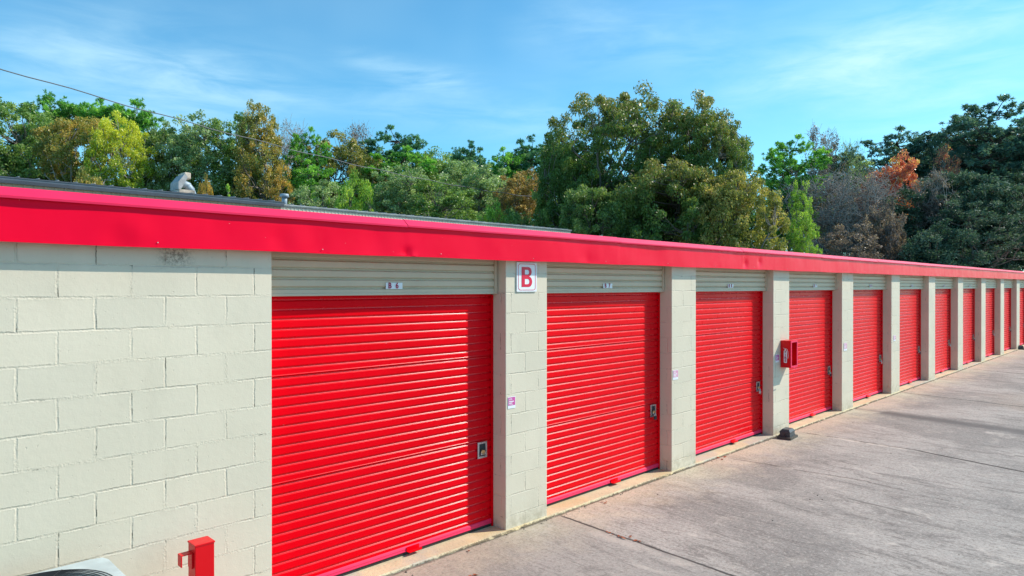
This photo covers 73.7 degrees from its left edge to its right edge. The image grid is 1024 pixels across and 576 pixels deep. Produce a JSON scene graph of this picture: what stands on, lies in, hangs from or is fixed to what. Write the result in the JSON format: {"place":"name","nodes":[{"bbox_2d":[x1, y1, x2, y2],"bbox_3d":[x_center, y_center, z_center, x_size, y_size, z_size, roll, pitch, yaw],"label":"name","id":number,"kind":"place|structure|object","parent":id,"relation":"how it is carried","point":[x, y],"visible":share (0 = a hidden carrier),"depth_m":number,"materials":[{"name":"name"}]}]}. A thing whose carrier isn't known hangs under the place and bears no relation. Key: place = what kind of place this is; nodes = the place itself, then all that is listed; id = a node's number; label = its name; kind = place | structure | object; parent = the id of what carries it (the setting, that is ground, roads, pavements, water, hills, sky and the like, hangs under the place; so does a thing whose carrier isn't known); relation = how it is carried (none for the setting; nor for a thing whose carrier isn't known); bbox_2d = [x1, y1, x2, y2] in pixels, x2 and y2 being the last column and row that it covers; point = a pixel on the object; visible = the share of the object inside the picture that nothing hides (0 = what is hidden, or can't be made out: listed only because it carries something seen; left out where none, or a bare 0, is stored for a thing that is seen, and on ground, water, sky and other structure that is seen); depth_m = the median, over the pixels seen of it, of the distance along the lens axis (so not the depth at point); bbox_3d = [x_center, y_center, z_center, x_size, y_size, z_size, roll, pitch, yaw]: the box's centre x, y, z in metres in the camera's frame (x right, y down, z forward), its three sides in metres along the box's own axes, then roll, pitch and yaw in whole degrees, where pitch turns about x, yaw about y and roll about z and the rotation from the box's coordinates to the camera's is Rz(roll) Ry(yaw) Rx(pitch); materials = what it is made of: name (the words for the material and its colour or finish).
{"place":"outdoors","nodes":[
{"label":"outdoors","id":0,"kind":"place"},
{"bbox_2d":[0,69,531,196],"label":"overhead cable","id":1,"kind":"object","parent":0,"point":[229,133],"visible":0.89,"depth_m":19.31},
{"bbox_2d":[281,204,571,232],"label":"metal shed","id":2,"kind":"structure","parent":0,"point":[293,207],"depth_m":18.99,"materials":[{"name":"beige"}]},
{"bbox_2d":[280,193,288,203],"bbox_3d":[-5.632,-2.162,16.915,0.230,0.328,0.230,0,0,-45],"label":"pipe vent","id":3,"kind":"object","parent":2,"relation":"on","point":[284,196],"visible":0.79,"depth_m":16.86,"materials":[{"name":"metal"}]},
{"bbox_2d":[0,0,1023,264],"label":"sky","id":4,"kind":"structure","parent":0,"point":[492,74],"materials":[{"name":"blue"}]},
{"bbox_2d":[504,134,556,219],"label":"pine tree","id":5,"kind":"object","parent":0,"point":[527,162],"visible":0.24,"depth_m":50.52,"materials":[{"name":"green plant"}]},
{"bbox_2d":[388,350,1023,575],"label":"driveway","id":6,"kind":"structure","parent":0,"point":[938,490],"depth_m":7.51,"materials":[{"name":"concrete"}]},
{"bbox_2d":[26,557,124,575],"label":"car","id":7,"kind":"object","parent":6,"relation":"on","point":[102,566],"visible":1,"depth_m":3.77,"materials":[{"name":"white metal"}]},
{"bbox_2d":[178,536,214,575],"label":"guard post","id":8,"kind":"object","parent":6,"relation":"on","point":[200,552],"visible":1,"depth_m":4.39,"materials":[{"name":"red metal"}]},
{"bbox_2d":[468,456,725,575],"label":"fallen leaves","id":9,"kind":"object","parent":6,"relation":"on","point":[607,531],"visible":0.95,"depth_m":6.67,"materials":[{"name":"brown plant"}]},
{"bbox_2d":[405,364,985,575],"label":"gravel grit","id":10,"kind":"object","parent":6,"relation":"on","point":[711,461],"visible":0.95,"depth_m":8.05,"materials":[{"name":"grey gravel"}]},
{"bbox_2d":[777,427,797,440],"bbox_3d":[4.454,2.347,11.073,0.250,0.150,0.390,0,0,38],"label":"bait station","id":11,"kind":"object","parent":6,"relation":"on","point":[787,433],"visible":1,"depth_m":10.97,"materials":[{"name":"grey plastic"}]},
{"bbox_2d":[754,134,835,243],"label":"deciduous tree","id":12,"kind":"object","parent":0,"point":[780,164],"visible":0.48,"depth_m":39.26,"materials":[{"name":"green plant"}]},
{"bbox_2d":[811,143,861,238],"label":"tree","id":13,"kind":"object","parent":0,"point":[843,159],"visible":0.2,"depth_m":43.01,"materials":[{"name":"green plant"}]},
{"bbox_2d":[922,117,1021,237],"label":"tree","id":14,"kind":"object","parent":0,"point":[961,132],"visible":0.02,"depth_m":44.58,"materials":[{"name":"green plant"}]},
{"bbox_2d":[960,172,1023,237],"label":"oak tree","id":15,"kind":"object","parent":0,"point":[1014,178],"visible":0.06,"depth_m":35.52,"materials":[{"name":"green plant"}]},
{"label":"ground","id":16,"kind":"structure","parent":0,"visible":0},
{"bbox_2d":[0,144,15,175],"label":"deciduous tree","id":17,"kind":"object","parent":16,"relation":"on","point":[4,164],"visible":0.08,"depth_m":44.26,"materials":[{"name":"green plant"}]},
{"bbox_2d":[0,96,63,179],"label":"deciduous tree","id":18,"kind":"object","parent":16,"relation":"on","point":[23,111],"visible":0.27,"depth_m":43.20,"materials":[{"name":"green plant"}]},
{"bbox_2d":[1,116,83,179],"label":"deciduous tree","id":19,"kind":"object","parent":16,"relation":"on","point":[18,166],"visible":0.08,"depth_m":43.58,"materials":[{"name":"green plant"}]},
{"bbox_2d":[18,89,91,139],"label":"tree","id":20,"kind":"object","parent":16,"relation":"on","point":[67,110],"visible":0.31,"depth_m":50.21,"materials":[{"name":"green plant"}]},
{"bbox_2d":[26,115,125,182],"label":"deciduous tree","id":21,"kind":"object","parent":16,"relation":"on","point":[62,164],"visible":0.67,"depth_m":40.86,"materials":[{"name":"green plant"}]},
{"bbox_2d":[82,110,160,188],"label":"deciduous tree","id":22,"kind":"object","parent":16,"relation":"on","point":[112,135],"visible":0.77,"depth_m":40.38,"materials":[{"name":"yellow plant"}]},
{"bbox_2d":[85,97,164,142],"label":"deciduous tree","id":23,"kind":"object","parent":16,"relation":"on","point":[144,120],"visible":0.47,"depth_m":51.16,"materials":[{"name":"plant"}]},
{"bbox_2d":[123,127,194,190],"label":"deciduous tree","id":24,"kind":"object","parent":16,"relation":"on","point":[154,138],"visible":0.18,"depth_m":43.80,"materials":[{"name":"green plant"}]},
{"bbox_2d":[146,109,239,195],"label":"deciduous tree","id":25,"kind":"object","parent":16,"relation":"on","point":[180,156],"visible":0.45,"depth_m":41.87,"materials":[{"name":"green plant"}]},
{"bbox_2d":[231,99,288,199],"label":"deciduous tree","id":26,"kind":"object","parent":16,"relation":"on","point":[244,161],"visible":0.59,"depth_m":41.27,"materials":[{"name":"green plant"}]},
{"bbox_2d":[264,115,318,199],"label":"bare tree","id":27,"kind":"object","parent":16,"relation":"on","point":[286,145],"visible":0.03,"depth_m":46.63,"materials":[{"name":"brown plant"}]},
{"bbox_2d":[294,128,368,203],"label":"deciduous tree","id":28,"kind":"object","parent":16,"relation":"on","point":[354,150],"visible":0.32,"depth_m":45.02,"materials":[{"name":"green plant"}]},
{"bbox_2d":[339,121,373,210],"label":"deciduous tree","id":29,"kind":"object","parent":16,"relation":"on","point":[355,135],"visible":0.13,"depth_m":47.90,"materials":[{"name":"green plant"}]},
{"bbox_2d":[405,145,482,210],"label":"deciduous tree","id":30,"kind":"object","parent":16,"relation":"on","point":[440,165],"visible":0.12,"depth_m":44.37,"materials":[{"name":"green plant"}]},
{"bbox_2d":[532,142,599,235],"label":"oak tree","id":31,"kind":"object","parent":16,"relation":"on","point":[569,162],"visible":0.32,"depth_m":30.27,"materials":[{"name":"green plant"}]},
{"bbox_2d":[534,91,654,235],"bbox_3d":[3.722,-3.161,30.103,5.526,11.198,5.596,0,0,14],"label":"oak tree","id":32,"kind":"object","parent":16,"relation":"on","point":[549,178],"visible":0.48,"depth_m":28.72,"materials":[{"name":"green plant"}]},
{"bbox_2d":[558,183,640,238],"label":"oak tree","id":33,"kind":"object","parent":16,"relation":"on","point":[588,203],"visible":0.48,"depth_m":26.08,"materials":[{"name":"green plant"}]},
{"bbox_2d":[576,79,710,221],"bbox_3d":[5.736,-3.381,30.943,6.553,11.635,6.472,0,0,-34],"label":"oak tree","id":34,"kind":"object","parent":16,"relation":"on","point":[653,105],"visible":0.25,"depth_m":29.22,"materials":[{"name":"green plant"}]},
{"bbox_2d":[607,158,723,245],"bbox_3d":[5.984,-1.279,26.703,4.963,7.436,4.472,0,0,-43],"label":"oak tree","id":35,"kind":"object","parent":16,"relation":"on","point":[663,188],"visible":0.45,"depth_m":25.70,"materials":[{"name":"green plant"}]},
{"bbox_2d":[345,345,1023,575],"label":"sill slab","id":36,"kind":"structure","parent":16,"relation":"on","point":[425,555],"depth_m":7.84,"materials":[{"name":"concrete"}]},
{"bbox_2d":[0,186,1023,575],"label":"storage building","id":37,"kind":"structure","parent":36,"relation":"on","point":[266,392],"depth_m":5.89,"materials":[{"name":"concrete"}]},
{"bbox_2d":[272,294,492,575],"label":"roll up door","id":38,"kind":"structure","parent":37,"relation":"in","point":[382,405],"depth_m":5.97,"materials":[{"name":"red paint"}]},
{"bbox_2d":[386,283,401,288],"bbox_3d":[-1.030,-0.019,5.984,0.176,0.057,0.007,0,0,-45],"label":"number plate","id":39,"kind":"object","parent":37,"relation":"attached to","point":[393,285],"visible":1,"depth_m":5.98,"materials":[{"name":"white plastic"}]},
{"bbox_2d":[508,396,514,408],"bbox_3d":[-0.003,1.148,6.856,0.108,0.117,0.004,0,0,-45],"label":"sticker","id":40,"kind":"object","parent":37,"relation":"attached to","point":[511,402],"visible":1,"depth_m":6.85,"materials":[{"name":"pink paper"}]},
{"bbox_2d":[516,262,536,291],"bbox_3d":[0.152,-0.112,6.999,0.296,0.300,0.010,0,0,-45],"label":"building letter sign","id":41,"kind":"object","parent":37,"relation":"attached to","point":[526,276],"visible":1,"depth_m":6.99,"materials":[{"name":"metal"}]},
{"bbox_2d":[547,292,659,505],"bbox_3d":[1.106,1.179,8.223,2.436,2.456,0.085,0,0,-45],"label":"roll up door","id":42,"kind":"structure","parent":37,"relation":"in","point":[603,349],"depth_m":8.22,"materials":[{"name":"red paint"}]},
{"bbox_2d":[603,283,611,287],"bbox_3d":[1.144,-0.026,8.157,0.176,0.056,0.007,0,0,-45],"label":"number plate","id":43,"kind":"object","parent":37,"relation":"attached to","point":[605,285],"visible":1,"depth_m":8.15,"materials":[{"name":"white plastic"}]},
{"bbox_2d":[673,370,677,379],"bbox_3d":[2.159,1.146,9.017,0.128,0.128,0.004,0,0,-45],"label":"sticker","id":44,"kind":"object","parent":37,"relation":"attached to","point":[675,374],"visible":1,"depth_m":9.01,"materials":[{"name":"white paper"}]},
{"bbox_2d":[696,291,762,455],"bbox_3d":[3.262,1.172,10.378,2.436,2.456,0.085,0,0,-45],"label":"roll up door","id":45,"kind":"structure","parent":37,"relation":"in","point":[729,324],"depth_m":10.46,"materials":[{"name":"red paint"}]},
{"bbox_2d":[775,354,778,362],"bbox_3d":[4.348,1.155,11.205,0.137,0.128,0.004,0,0,-45],"label":"sticker","id":46,"kind":"object","parent":37,"relation":"attached to","point":[777,358],"visible":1,"depth_m":11.21,"materials":[{"name":"white paper"}]},
{"bbox_2d":[781,340,797,369],"bbox_3d":[4.608,1.105,11.313,0.269,0.481,0.221,0,0,-45],"label":"fire extinguisher cabinet","id":47,"kind":"object","parent":37,"relation":"attached to","point":[789,353],"visible":1,"depth_m":11.26,"materials":[{"name":"red metal"}]},
{"bbox_2d":[789,290,832,423],"bbox_3d":[5.418,1.166,12.533,2.436,2.456,0.085,0,0,-45],"label":"roll up door","id":48,"kind":"structure","parent":37,"relation":"in","point":[810,311],"depth_m":12.71,"materials":[{"name":"red paint"}]},
{"bbox_2d":[853,289,882,401],"bbox_3d":[7.574,1.159,14.687,2.436,2.456,0.085,0,0,-45],"label":"roll up door","id":49,"kind":"structure","parent":37,"relation":"in","point":[867,304],"depth_m":14.89,"materials":[{"name":"red paint"}]},
{"bbox_2d":[900,289,920,385],"bbox_3d":[9.730,1.152,16.842,2.436,2.456,0.085,0,0,-45],"label":"roll up door","id":50,"kind":"structure","parent":37,"relation":"in","point":[910,299],"depth_m":17.12,"materials":[{"name":"red paint"}]},
{"bbox_2d":[935,289,950,373],"bbox_3d":[11.885,1.145,18.997,2.436,2.456,0.085,0,0,-45],"label":"roll up door","id":51,"kind":"structure","parent":37,"relation":"in","point":[942,296],"depth_m":19.32,"materials":[{"name":"red paint"}]},
{"bbox_2d":[963,288,974,364],"bbox_3d":[14.041,1.139,21.151,2.436,2.456,0.085,0,0,-45],"label":"roll up door","id":52,"kind":"structure","parent":37,"relation":"in","point":[968,293],"depth_m":21.54,"materials":[{"name":"red paint"}]},
{"bbox_2d":[985,288,994,356],"bbox_3d":[16.197,1.132,23.306,2.436,2.456,0.085,0,0,-45],"label":"roll up door","id":53,"kind":"structure","parent":37,"relation":"in","point":[990,301],"depth_m":23.73,"materials":[{"name":"red paint"}]},
{"bbox_2d":[1004,288,1010,350],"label":"roll up door","id":54,"kind":"structure","parent":37,"relation":"in","point":[1007,291],"depth_m":25.95,"materials":[{"name":"red paint"}]},
{"bbox_2d":[1019,288,1023,344],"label":"roll up door","id":55,"kind":"structure","parent":37,"relation":"in","point":[1021,289],"depth_m":28.10,"materials":[{"name":"red paint"}]},
{"bbox_2d":[634,89,753,241],"bbox_3d":[7.604,-2.952,29.341,5.432,10.783,4.893,0,0,9],"label":"oak tree","id":56,"kind":"object","parent":16,"relation":"on","point":[695,125],"visible":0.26,"depth_m":28.25,"materials":[{"name":"green plant"}]},
{"bbox_2d":[688,118,757,247],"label":"oak tree","id":57,"kind":"object","parent":16,"relation":"on","point":[713,153],"visible":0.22,"depth_m":27.12,"materials":[{"name":"green plant"}]},
{"bbox_2d":[673,169,790,250],"bbox_3d":[8.332,-1.110,26.196,4.301,7.099,3.876,0,0,-1],"label":"oak tree","id":58,"kind":"object","parent":16,"relation":"on","point":[735,191],"visible":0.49,"depth_m":25.16,"materials":[{"name":"green plant"}]},
{"bbox_2d":[744,210,768,248],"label":"deciduous tree","id":59,"kind":"object","parent":16,"relation":"on","point":[752,227],"depth_m":53.65,"materials":[{"name":"green plant"}]},
{"bbox_2d":[786,179,812,252],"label":"conifer tree","id":60,"kind":"object","parent":16,"relation":"on","point":[797,205],"visible":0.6,"depth_m":30.93,"materials":[{"name":"green plant"}]},
{"bbox_2d":[794,211,822,253],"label":"conifer tree","id":61,"kind":"object","parent":16,"relation":"on","point":[801,239],"visible":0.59,"depth_m":27.88,"materials":[{"name":"green plant"}]},
{"bbox_2d":[801,122,847,254],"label":"bare tree","id":62,"kind":"object","parent":16,"relation":"on","point":[823,139],"visible":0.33,"depth_m":41.76,"materials":[{"name":"grey plant"}]},
{"bbox_2d":[833,138,865,256],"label":"deciduous tree","id":63,"kind":"object","parent":16,"relation":"on","point":[846,154],"visible":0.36,"depth_m":42.68,"materials":[{"name":"grey plant"}]},
{"bbox_2d":[817,223,883,258],"bbox_3d":[14.583,-0.244,29.797,2.896,5.308,2.877,0,0,35],"label":"shrub","id":64,"kind":"object","parent":16,"relation":"on","point":[841,238],"visible":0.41,"depth_m":29.66,"materials":[{"name":"brown plant"}]},
{"bbox_2d":[814,163,911,257],"bbox_3d":[18.421,-2.055,35.915,5.879,8.906,5.428,0,0,-21],"label":"bare tree","id":65,"kind":"object","parent":16,"relation":"on","point":[872,188],"visible":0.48,"depth_m":35.37,"materials":[{"name":"brown plant"}]},
{"bbox_2d":[832,157,908,241],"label":"deciduous tree","id":66,"kind":"object","parent":16,"relation":"on","point":[866,163],"visible":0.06,"depth_m":45.94,"materials":[{"name":"green plant"}]},
{"bbox_2d":[859,197,911,261],"bbox_3d":[16.849,-0.882,30.981,2.657,6.584,2.452,0,0,-7],"label":"shrub","id":67,"kind":"object","parent":16,"relation":"on","point":[887,237],"visible":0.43,"depth_m":30.64,"materials":[{"name":"brown plant"}]},
{"bbox_2d":[856,149,920,245],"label":"deciduous tree","id":68,"kind":"object","parent":16,"relation":"on","point":[902,168],"visible":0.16,"depth_m":37.28,"materials":[{"name":"orange plant"}]},
{"bbox_2d":[856,187,977,263],"bbox_3d":[20.101,-1.337,33.962,5.667,7.474,5.471,0,0,45],"label":"oak tree","id":69,"kind":"object","parent":16,"relation":"on","point":[909,196],"visible":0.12,"depth_m":32.89,"materials":[{"name":"green plant"}]},
{"bbox_2d":[908,166,964,248],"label":"bare tree","id":70,"kind":"object","parent":16,"relation":"on","point":[930,210],"visible":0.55,"depth_m":32.91,"materials":[{"name":"brown plant"}]},
{"bbox_2d":[895,219,994,267],"bbox_3d":[18.553,-0.274,30.041,4.381,5.369,4.746,0,0,-12],"label":"shrub","id":71,"kind":"object","parent":16,"relation":"on","point":[936,253],"visible":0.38,"depth_m":29.46,"materials":[{"name":"green plant"}]},
{"bbox_2d":[929,144,961,186],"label":"deciduous tree","id":72,"kind":"object","parent":16,"relation":"on","point":[944,165],"visible":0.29,"depth_m":39.91,"materials":[{"name":"brown plant"}]},
{"bbox_2d":[902,130,990,244],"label":"deciduous tree","id":73,"kind":"object","parent":16,"relation":"on","point":[923,172],"visible":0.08,"depth_m":45.23,"materials":[{"name":"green plant"}]},
{"bbox_2d":[904,170,1023,270],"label":"oak tree","id":74,"kind":"object","parent":16,"relation":"on","point":[986,189],"visible":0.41,"depth_m":32.28,"materials":[{"name":"green plant"}]},
{"bbox_2d":[920,94,1023,217],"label":"deciduous tree","id":75,"kind":"object","parent":16,"relation":"on","point":[1002,140],"visible":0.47,"depth_m":41.10,"materials":[{"name":"green plant"}]},
{"bbox_2d":[931,199,1023,270],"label":"deciduous tree","id":76,"kind":"object","parent":16,"relation":"on","point":[993,237],"visible":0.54,"depth_m":30.39,"materials":[{"name":"green plant"}]},
{"bbox_2d":[978,116,1023,173],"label":"pine tree","id":77,"kind":"object","parent":16,"relation":"on","point":[1015,122],"visible":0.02,"depth_m":45.59,"materials":[{"name":"green plant"}]},
{"label":"service lane","id":78,"kind":"structure","parent":0,"visible":0},
{"bbox_2d":[74,164,102,184],"bbox_3d":[-21.232,-1.851,34.022,3.103,8.509,3.362,0,0,-32],"label":"shrub","id":79,"kind":"object","parent":78,"relation":"on","point":[97,181],"depth_m":33.72,"materials":[{"name":"green plant"}]},
{"bbox_2d":[0,176,284,208],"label":"metal shed","id":80,"kind":"structure","parent":78,"relation":"on","point":[31,183],"depth_m":13.57,"materials":[{"name":"grey metal"}]},
{"bbox_2d":[170,172,195,193],"bbox_3d":[-7.157,-2.213,15.037,0.507,0.604,0.600,0,0,-45],"label":"exhaust duct","id":81,"kind":"object","parent":80,"relation":"on","point":[179,182],"visible":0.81,"depth_m":14.86,"materials":[{"name":"metal"}]},
{"bbox_2d":[197,173,212,194],"bbox_3d":[-14.699,-1.612,33.021,1.305,8.036,1.205,0,0,15],"label":"shrub","id":82,"kind":"object","parent":78,"relation":"on","point":[207,187],"visible":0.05,"depth_m":32.89,"materials":[{"name":"yellow plant"}]},
{"bbox_2d":[225,184,229,196],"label":"conifer tree","id":83,"kind":"object","parent":78,"relation":"on","point":[227,186],"visible":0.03,"depth_m":30.97,"materials":[{"name":"green plant"}]},
{"bbox_2d":[186,111,272,199],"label":"deciduous tree","id":84,"kind":"object","parent":78,"relation":"on","point":[230,147],"visible":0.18,"depth_m":42.63,"materials":[{"name":"green plant"}]},
{"bbox_2d":[264,165,294,203],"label":"deciduous tree","id":85,"kind":"object","parent":78,"relation":"on","point":[273,190],"visible":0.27,"depth_m":39.82,"materials":[{"name":"yellow plant"}]},
{"bbox_2d":[279,126,333,207],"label":"deciduous tree","id":86,"kind":"object","parent":78,"relation":"on","point":[300,157],"visible":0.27,"depth_m":43.58,"materials":[{"name":"plant"}]},
{"bbox_2d":[277,159,348,207],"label":"pine tree","id":87,"kind":"object","parent":78,"relation":"on","point":[302,178],"visible":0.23,"depth_m":41.34,"materials":[{"name":"green plant"}]},
{"bbox_2d":[287,179,344,207],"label":"deciduous tree","id":88,"kind":"object","parent":78,"relation":"on","point":[325,185],"visible":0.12,"depth_m":37.45,"materials":[{"name":"green plant"}]},
{"bbox_2d":[334,168,375,211],"bbox_3d":[-8.425,-1.977,36.007,3.085,8.750,2.848,0,0,38],"label":"shrub","id":89,"kind":"object","parent":78,"relation":"on","point":[347,192],"visible":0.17,"depth_m":35.81,"materials":[{"name":"green plant"}]},
{"bbox_2d":[343,154,402,212],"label":"deciduous tree","id":90,"kind":"object","parent":78,"relation":"on","point":[370,160],"visible":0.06,"depth_m":43.27,"materials":[{"name":"green plant"}]},
{"bbox_2d":[357,125,433,210],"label":"pine tree","id":91,"kind":"object","parent":78,"relation":"on","point":[397,144],"visible":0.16,"depth_m":47.61,"materials":[{"name":"green plant"}]},
{"bbox_2d":[355,145,441,212],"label":"pine tree","id":92,"kind":"object","parent":78,"relation":"on","point":[426,164],"visible":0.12,"depth_m":42.96,"materials":[{"name":"green plant"}]},
{"bbox_2d":[363,161,445,217],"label":"deciduous tree","id":93,"kind":"object","parent":78,"relation":"on","point":[388,199],"visible":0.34,"depth_m":37.02,"materials":[{"name":"green plant"}]},
{"bbox_2d":[402,178,479,220],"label":"deciduous tree","id":94,"kind":"object","parent":78,"relation":"on","point":[448,201],"visible":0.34,"depth_m":36.27,"materials":[{"name":"green plant"}]},
{"bbox_2d":[442,140,488,200],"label":"pine tree","id":95,"kind":"object","parent":78,"relation":"on","point":[470,155],"visible":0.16,"depth_m":54.30,"materials":[{"name":"green plant"}]},
{"bbox_2d":[435,159,522,221],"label":"deciduous tree","id":96,"kind":"object","parent":78,"relation":"on","point":[483,182],"visible":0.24,"depth_m":40.34,"materials":[{"name":"green plant"}]},
{"bbox_2d":[476,198,507,223],"bbox_3d":[-0.798,-0.882,30.985,2.075,6.584,2.248,0,0,11],"label":"shrub","id":97,"kind":"object","parent":78,"relation":"on","point":[490,215],"visible":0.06,"depth_m":30.87,"materials":[{"name":"green plant"}]},
{"bbox_2d":[477,146,533,219],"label":"pine tree","id":98,"kind":"object","parent":78,"relation":"on","point":[507,158],"visible":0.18,"depth_m":49.26,"materials":[{"name":"green plant"}]},
{"bbox_2d":[483,167,540,225],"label":"deciduous tree","id":99,"kind":"object","parent":78,"relation":"on","point":[507,200],"visible":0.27,"depth_m":35.27,"materials":[{"name":"brown plant"}]},
{"bbox_2d":[494,205,538,226],"bbox_3d":[0.186,-0.696,31.050,3.066,6.210,2.829,0,0,-37],"label":"shrub","id":100,"kind":"object","parent":78,"relation":"on","point":[510,217],"visible":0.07,"depth_m":30.63,"materials":[{"name":"green plant"}]},
{"bbox_2d":[752,177,845,255],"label":"deciduous tree","id":101,"kind":"object","parent":78,"relation":"on","point":[787,213],"visible":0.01,"depth_m":54.78,"materials":[{"name":"green plant"}]},
{"bbox_2d":[765,162,886,254],"bbox_3d":[17.591,-2.353,38.207,6.974,9.488,7.555,0,0,27],"label":"bare tree","id":102,"kind":"object","parent":78,"relation":"on","point":[826,194],"visible":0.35,"depth_m":37.36,"materials":[{"name":"brown plant"}]},
{"bbox_2d":[852,125,935,188],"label":"deciduous tree","id":103,"kind":"object","parent":78,"relation":"on","point":[892,149],"visible":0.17,"depth_m":47.47,"materials":[{"name":"green plant"}]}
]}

